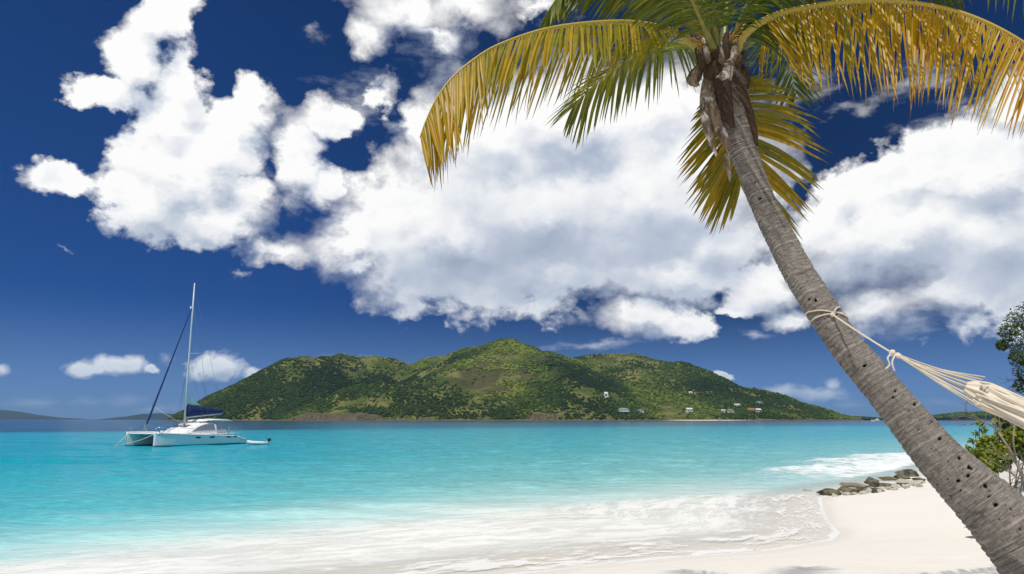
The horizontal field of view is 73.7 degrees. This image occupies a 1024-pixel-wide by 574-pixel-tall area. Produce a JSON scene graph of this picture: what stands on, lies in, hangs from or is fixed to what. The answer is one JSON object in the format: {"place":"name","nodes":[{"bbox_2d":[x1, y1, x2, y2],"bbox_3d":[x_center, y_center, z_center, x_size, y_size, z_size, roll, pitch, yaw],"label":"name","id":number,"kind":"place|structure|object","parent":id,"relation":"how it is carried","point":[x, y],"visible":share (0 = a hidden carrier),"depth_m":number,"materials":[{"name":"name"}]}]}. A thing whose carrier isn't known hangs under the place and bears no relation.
{"place":"outdoors","nodes":[
{"label":"outdoors","id":0,"kind":"place"},
{"bbox_2d":[0,410,78,419],"bbox_3d":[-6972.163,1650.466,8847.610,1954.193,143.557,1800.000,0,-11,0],"label":"island","id":1,"kind":"structure","parent":0,"point":[9,415],"depth_m":8716.63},
{"bbox_2d":[96,413,172,419],"bbox_3d":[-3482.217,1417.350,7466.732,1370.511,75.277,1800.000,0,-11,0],"label":"island","id":2,"kind":"structure","parent":0,"point":[158,416],"depth_m":6811.84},
{"bbox_2d":[0,420,1007,573],"bbox_3d":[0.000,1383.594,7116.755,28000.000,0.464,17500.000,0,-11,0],"label":"sea","id":3,"kind":"structure","parent":0,"point":[292,497],"depth_m":29.50,"materials":[{"name":"liquid"}]},
{"bbox_2d":[115,283,246,446],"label":"catamaran","id":4,"kind":"object","parent":3,"relation":"on","point":[197,432],"visible":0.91,"depth_m":81.60,"materials":[{"name":"white plastic"}]},
{"bbox_2d":[243,438,270,444],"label":"dinghy","id":5,"kind":"object","parent":3,"relation":"on","point":[258,442],"visible":0.99,"depth_m":81.40,"materials":[{"name":"white plastic"}]},
{"bbox_2d":[0,0,1023,419],"label":"sky","id":6,"kind":"structure","parent":0,"point":[266,157],"materials":[{"name":"blue"}]},
{"bbox_2d":[160,346,864,420],"bbox_3d":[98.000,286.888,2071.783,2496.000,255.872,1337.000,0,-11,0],"label":"island","id":7,"kind":"structure","parent":0,"point":[463,379],"depth_m":1700.22,"materials":[{"name":"green plant"}]},
{"bbox_2d":[168,338,861,419],"bbox_3d":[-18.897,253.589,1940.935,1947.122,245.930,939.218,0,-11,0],"label":"hillside shrubs","id":8,"kind":"object","parent":7,"relation":"on","point":[263,389],"visible":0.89,"depth_m":1751.84,"materials":[{"name":"green plant"}]},
{"bbox_2d":[618,408,629,412],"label":"house","id":9,"kind":"structure","parent":7,"relation":"on","point":[626,410],"depth_m":1539.43,"materials":[{"name":"white concrete"}]},
{"bbox_2d":[341,454,1023,573],"bbox_3d":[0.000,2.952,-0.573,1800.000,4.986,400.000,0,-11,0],"label":"beach","id":10,"kind":"structure","parent":0,"point":[916,530],"depth_m":15.51,"materials":[{"name":"beige sand"}]},
{"bbox_2d":[419,0,1023,573],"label":"palm tree","id":11,"kind":"object","parent":10,"relation":"on","point":[983,502],"visible":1,"depth_m":6.34,"materials":[{"name":"green plant"}]},
{"bbox_2d":[805,306,1023,428],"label":"hammock","id":12,"kind":"object","parent":11,"relation":"hanging from","point":[998,401],"visible":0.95,"depth_m":4.74,"materials":[{"name":"fabric"}]},
{"bbox_2d":[816,488,839,495],"bbox_3d":[12.802,8.386,27.649,0.905,0.476,0.703,-3,-11,13],"label":"rock","id":13,"kind":"object","parent":10,"relation":"on","point":[828,491],"visible":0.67,"depth_m":27.47,"materials":[{"name":"stone"}]},
{"bbox_2d":[837,486,851,493],"bbox_3d":[13.628,8.435,28.193,0.694,0.417,0.590,-2,-11,11],"label":"rock","id":14,"kind":"object","parent":10,"relation":"on","point":[844,489],"visible":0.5,"depth_m":28.05,"materials":[{"name":"brown stone"}]},
{"bbox_2d":[839,481,873,487],"bbox_3d":[15.622,8.930,30.785,1.493,0.356,0.763,0,-11,0],"label":"rock","id":15,"kind":"object","parent":10,"relation":"on","point":[852,484],"visible":0.65,"depth_m":30.68,"materials":[{"name":"grey stone"}]},
{"bbox_2d":[858,490,868,493],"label":"stone","id":16,"kind":"object","parent":10,"relation":"on","point":[863,492],"visible":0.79,"depth_m":26.43,"materials":[{"name":"beige stone"}]},
{"bbox_2d":[856,486,871,491],"bbox_3d":[14.657,8.458,28.582,0.781,0.237,0.605,-6,-12,26],"label":"rock","id":17,"kind":"object","parent":10,"relation":"on","point":[862,488],"visible":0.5,"depth_m":28.45,"materials":[{"name":"grey stone"}]},
{"bbox_2d":[864,477,878,483],"bbox_3d":[16.677,9.087,31.606,0.752,0.594,0.577,9,-14,-38],"label":"rock","id":18,"kind":"object","parent":10,"relation":"on","point":[869,480],"visible":0.56,"depth_m":31.51,"materials":[{"name":"grey stone"}]},
{"bbox_2d":[868,482,890,486],"bbox_3d":[15.784,8.542,29.455,1.020,0.270,0.852,2,-11,-8],"label":"rock","id":19,"kind":"object","parent":10,"relation":"on","point":[874,484],"visible":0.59,"depth_m":29.23,"materials":[{"name":"grey stone"}]},
{"bbox_2d":[877,476,897,480],"bbox_3d":[19.128,9.731,34.553,1.070,0.328,0.664,1,-11,-5],"label":"rock","id":20,"kind":"object","parent":10,"relation":"on","point":[887,478],"visible":0.78,"depth_m":34.29,"materials":[{"name":"grey stone"}]},
{"bbox_2d":[893,475,910,478],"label":"rock","id":21,"kind":"object","parent":10,"relation":"on","point":[902,476],"visible":0.64,"depth_m":35.02,"materials":[{"name":"grey stone"}]},
{"bbox_2d":[894,478,909,483],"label":"rock","id":22,"kind":"object","parent":10,"relation":"on","point":[900,480],"visible":0.74,"depth_m":32.08,"materials":[{"name":"beige stone"}]},
{"bbox_2d":[895,469,918,476],"bbox_3d":[21.711,10.220,37.114,1.322,0.626,1.008,3,-11,-16],"label":"rock","id":23,"kind":"object","parent":10,"relation":"on","point":[910,473],"visible":0.67,"depth_m":37.05,"materials":[{"name":"grey stone"}]},
{"bbox_2d":[908,480,924,483],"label":"rock","id":24,"kind":"object","parent":10,"relation":"on","point":[915,481],"visible":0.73,"depth_m":29.68,"materials":[{"name":"beige stone"}]},
{"bbox_2d":[964,418,1000,450],"bbox_3d":[11.446,4.500,16.435,0.996,2.657,0.290,0,-11,0],"label":"seagrape bush","id":25,"kind":"object","parent":10,"relation":"on","point":[976,432],"visible":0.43,"depth_m":16.61,"materials":[{"name":"green plant"}]},
{"bbox_2d":[946,400,1023,490],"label":"dead shrub","id":26,"kind":"object","parent":10,"relation":"on","point":[1014,458],"visible":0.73,"depth_m":8.80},
{"bbox_2d":[969,425,1023,491],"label":"seagrape bush","id":27,"kind":"object","parent":10,"relation":"on","point":[978,451],"visible":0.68,"depth_m":15.13,"materials":[{"name":"green plant"}]},
{"bbox_2d":[996,416,1013,429],"bbox_3d":[15.193,4.086,19.567,2.582,2.036,0.970,0,-11,0],"label":"seagrape bush","id":28,"kind":"object","parent":10,"relation":"on","point":[1004,425],"visible":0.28,"depth_m":19.50,"materials":[{"name":"green plant"}]},
{"bbox_2d":[995,302,1023,395],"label":"seaside tree","id":29,"kind":"object","parent":10,"relation":"on","point":[1004,346],"visible":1,"depth_m":17.95,"materials":[{"name":"green plant"}]},
{"bbox_2d":[862,417,993,419],"bbox_3d":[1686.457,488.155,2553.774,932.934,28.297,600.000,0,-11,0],"label":"island","id":30,"kind":"structure","parent":0,"point":[968,418],"depth_m":2375.38,"materials":[{"name":"green plant"}]},
{"bbox_2d":[854,411,995,419],"bbox_3d":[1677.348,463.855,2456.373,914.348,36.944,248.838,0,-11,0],"label":"headland trees","id":31,"kind":"object","parent":30,"relation":"on","point":[955,415],"visible":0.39,"depth_m":2388.05,"materials":[{"name":"green plant"}]}
]}

